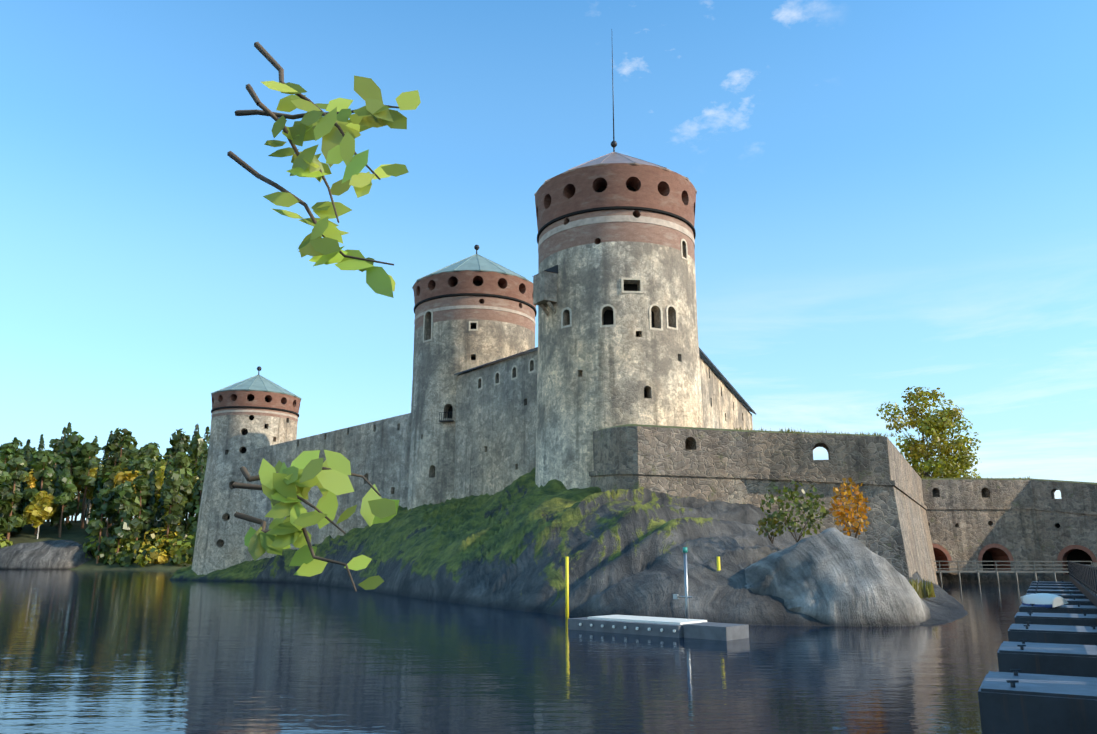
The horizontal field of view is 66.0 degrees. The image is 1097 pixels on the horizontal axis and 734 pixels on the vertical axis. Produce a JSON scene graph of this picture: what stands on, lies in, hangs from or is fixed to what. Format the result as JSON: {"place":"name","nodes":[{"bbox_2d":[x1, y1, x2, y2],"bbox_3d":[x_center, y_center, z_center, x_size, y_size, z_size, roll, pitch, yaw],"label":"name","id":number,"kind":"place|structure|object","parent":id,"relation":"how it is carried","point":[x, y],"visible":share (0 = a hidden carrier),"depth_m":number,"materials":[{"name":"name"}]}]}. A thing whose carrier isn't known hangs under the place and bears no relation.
{"place":"outdoors","nodes":[
{"label":"outdoors","id":0,"kind":"place"},
{"bbox_2d":[0,520,192,569],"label":"shore land","id":1,"kind":"structure","parent":0,"point":[75,533],"depth_m":207.92,"materials":[{"name":"green plant"}]},
{"bbox_2d":[0,540,92,569],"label":"outcrop","id":2,"kind":"object","parent":1,"relation":"on","point":[56,554],"visible":0.35,"depth_m":188.90,"materials":[{"name":"grey stone"}]},
{"bbox_2d":[0,422,209,566],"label":"forest","id":3,"kind":"object","parent":1,"relation":"on","point":[146,486],"visible":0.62,"depth_m":207.88,"materials":[{"name":"green plant"}]},
{"bbox_2d":[227,42,420,591],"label":"leaves","id":4,"kind":"object","parent":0,"point":[284,488],"visible":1,"depth_m":1.40,"materials":[{"name":"green plant"}]},
{"bbox_2d":[454,347,537,374],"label":"roof","id":5,"kind":"structure","parent":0,"point":[506,358],"depth_m":83.45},
{"bbox_2d":[0,569,1031,733],"bbox_3d":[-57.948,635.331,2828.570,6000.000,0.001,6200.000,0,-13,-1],"label":"lake water","id":6,"kind":"structure","parent":0,"point":[85,651],"depth_m":23.20,"materials":[{"name":"blue liquid"}]},
{"bbox_2d":[169,467,967,625],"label":"island rock","id":7,"kind":"object","parent":6,"relation":"in","point":[514,544],"visible":0.52,"depth_m":54.16,"materials":[{"name":"grey stone"}]},
{"bbox_2d":[191,390,300,574],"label":"round tower","id":8,"kind":"structure","parent":7,"relation":"on","point":[244,423],"depth_m":109.72,"materials":[{"name":"stone"}]},
{"bbox_2d":[211,366,301,399],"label":"tower roof","id":9,"kind":"structure","parent":8,"relation":"on","point":[258,382],"depth_m":113.53,"materials":[{"name":"grey metal"}]},
{"bbox_2d":[246,413,411,560],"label":"wall","id":10,"kind":"structure","parent":7,"relation":"on","point":[377,453],"depth_m":96.93,"materials":[{"name":"stone"}]},
{"bbox_2d":[407,270,536,509],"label":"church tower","id":11,"kind":"structure","parent":7,"relation":"on","point":[500,308],"depth_m":91.13,"materials":[{"name":"stone"}]},
{"bbox_2d":[439,412,454,421],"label":"balcony","id":12,"kind":"structure","parent":11,"relation":"attached to","point":[445,420],"depth_m":88.27,"materials":[{"name":"grey metal"}]},
{"bbox_2d":[412,245,530,288],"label":"tower roof","id":13,"kind":"structure","parent":11,"relation":"on","point":[476,262],"depth_m":94.30,"materials":[{"name":"grey metal"}]},
{"bbox_2d":[454,350,537,498],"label":"wall","id":14,"kind":"structure","parent":7,"relation":"on","point":[495,438],"depth_m":81.97,"materials":[{"name":"stone"}]},
{"bbox_2d":[535,163,702,489],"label":"castle tower","id":15,"kind":"structure","parent":7,"relation":"on","point":[603,230],"depth_m":71.59,"materials":[{"name":"stone"}]},
{"bbox_2d":[532,265,557,316],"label":"garderobe","id":16,"kind":"object","parent":15,"relation":"attached to","point":[545,288],"visible":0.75,"depth_m":73.15,"materials":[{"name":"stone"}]},
{"bbox_2d":[423,239,687,476],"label":"window surrounds","id":17,"kind":"object","parent":15,"relation":"attached to","point":[673,307],"visible":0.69,"depth_m":71.78,"materials":[{"name":"paint"}]},
{"bbox_2d":[534,51,696,196],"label":"roof","id":18,"kind":"object","parent":15,"relation":"on","point":[612,157],"visible":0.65,"depth_m":75.69,"materials":[{"name":"grey metal"}]},
{"bbox_2d":[699,355,752,429],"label":"wall","id":19,"kind":"structure","parent":7,"relation":"on","point":[723,407],"depth_m":90.52,"materials":[{"name":"stone"}]},
{"bbox_2d":[699,348,755,414],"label":"hall roof","id":20,"kind":"structure","parent":19,"relation":"on","point":[708,361],"depth_m":93.54,"materials":[{"name":"grey metal"}]},
{"bbox_2d":[590,474,939,584],"bbox_3d":[26.686,15.426,75.860,52.930,10.583,27.566,7,-15,-30],"label":"bastion","id":21,"kind":"object","parent":7,"relation":"on","point":[896,535],"visible":0.12,"depth_m":62.62,"materials":[{"name":"stone"}]},
{"bbox_2d":[589,469,926,509],"bbox_3d":[26.876,10.952,76.273,51.089,1.991,25.762,6,-14,-26],"label":"stone ledge","id":22,"kind":"object","parent":21,"relation":"attached to","point":[894,483],"visible":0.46,"depth_m":62.93,"materials":[{"name":"grey stone"}]},
{"bbox_2d":[593,426,923,503],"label":"bastion parapet","id":23,"kind":"structure","parent":21,"relation":"on","point":[720,451],"depth_m":63.60,"materials":[{"name":"grey stone"}]},
{"bbox_2d":[597,424,884,436],"bbox_3d":[26.714,7.654,77.864,51.151,1.964,25.979,7,-14,-28],"label":"wall coping","id":24,"kind":"object","parent":23,"relation":"on","point":[624,425],"visible":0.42,"depth_m":64.37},
{"bbox_2d":[756,477,870,543],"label":"bushes","id":25,"kind":"object","parent":7,"relation":"on","point":[858,500],"visible":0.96,"depth_m":46.67,"materials":[{"name":"green plant"}]},
{"bbox_2d":[734,427,1029,597],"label":"grass tufts","id":26,"kind":"object","parent":7,"relation":"on","point":[922,590],"visible":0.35,"depth_m":53.16,"materials":[{"name":"green plant"}]},
{"bbox_2d":[876,386,980,477],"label":"tree","id":27,"kind":"object","parent":7,"relation":"on","point":[936,427],"visible":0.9,"depth_m":107.32,"materials":[{"name":"green plant"}]},
{"bbox_2d":[565,547,748,640],"bbox_3d":[4.826,10.064,36.666,8.071,4.349,12.291,0,-13,-1],"label":"floating dock","id":28,"kind":"object","parent":6,"relation":"on","point":[687,627],"visible":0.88,"depth_m":33.11,"materials":[{"name":"white paint"}]},
{"bbox_2d":[745,527,930,626],"bbox_3d":[13.168,12.835,40.848,10.829,9.975,9.321,0,-13,-1],"label":"boulder","id":29,"kind":"object","parent":6,"relation":"in","point":[833,576],"visible":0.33,"depth_m":38.66,"materials":[{"name":"grey stone"}]},
{"bbox_2d":[926,509,1096,581],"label":"gate wall","id":30,"kind":"structure","parent":6,"relation":"in","point":[1019,535],"depth_m":98.30,"materials":[{"name":"stone"}]},
{"bbox_2d":[921,480,1096,511],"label":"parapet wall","id":31,"kind":"structure","parent":30,"relation":"on","point":[1074,496],"depth_m":99.76,"materials":[{"name":"grey stone"}]},
{"bbox_2d":[921,478,1096,483],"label":"wall coping","id":32,"kind":"object","parent":31,"relation":"on","point":[1008,479],"visible":0.36,"depth_m":100.40,"materials":[{"name":"grey stone"}]},
{"bbox_2d":[927,506,1096,514],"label":"stone ledge","id":33,"kind":"object","parent":30,"relation":"attached to","point":[1013,508],"visible":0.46,"depth_m":99.26,"materials":[{"name":"grey stone"}]},
{"bbox_2d":[932,543,1096,561],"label":"brick arches","id":34,"kind":"structure","parent":30,"relation":"attached to","point":[1059,558],"depth_m":97.76,"materials":[{"name":"brick"}]},
{"bbox_2d":[934,561,1092,583],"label":"footbridge","id":35,"kind":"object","parent":6,"relation":"in","point":[1054,572],"depth_m":92.03,"materials":[{"name":"grey wood"}]},
{"bbox_2d":[978,580,1096,733],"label":"bridge pontoons","id":36,"kind":"object","parent":6,"relation":"in","point":[1043,680],"visible":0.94,"depth_m":18.22,"materials":[{"name":"metal"}]},
{"bbox_2d":[1020,593,1067,607],"bbox_3d":[21.211,10.074,36.426,1.198,0.624,3.013,0,-13,-1],"label":"dinghy","id":37,"kind":"object","parent":36,"relation":"on","point":[1046,600],"visible":0.88,"depth_m":35.55,"materials":[{"name":"white paint"}]},
{"bbox_2d":[1067,561,1096,606],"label":"railing","id":38,"kind":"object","parent":36,"relation":"on","point":[1083,578],"depth_m":43.65,"materials":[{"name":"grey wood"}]},
{"bbox_2d":[0,0,1096,520],"label":"sky","id":39,"kind":"structure","parent":0,"point":[893,196],"materials":[{"name":"blue"}]}
]}

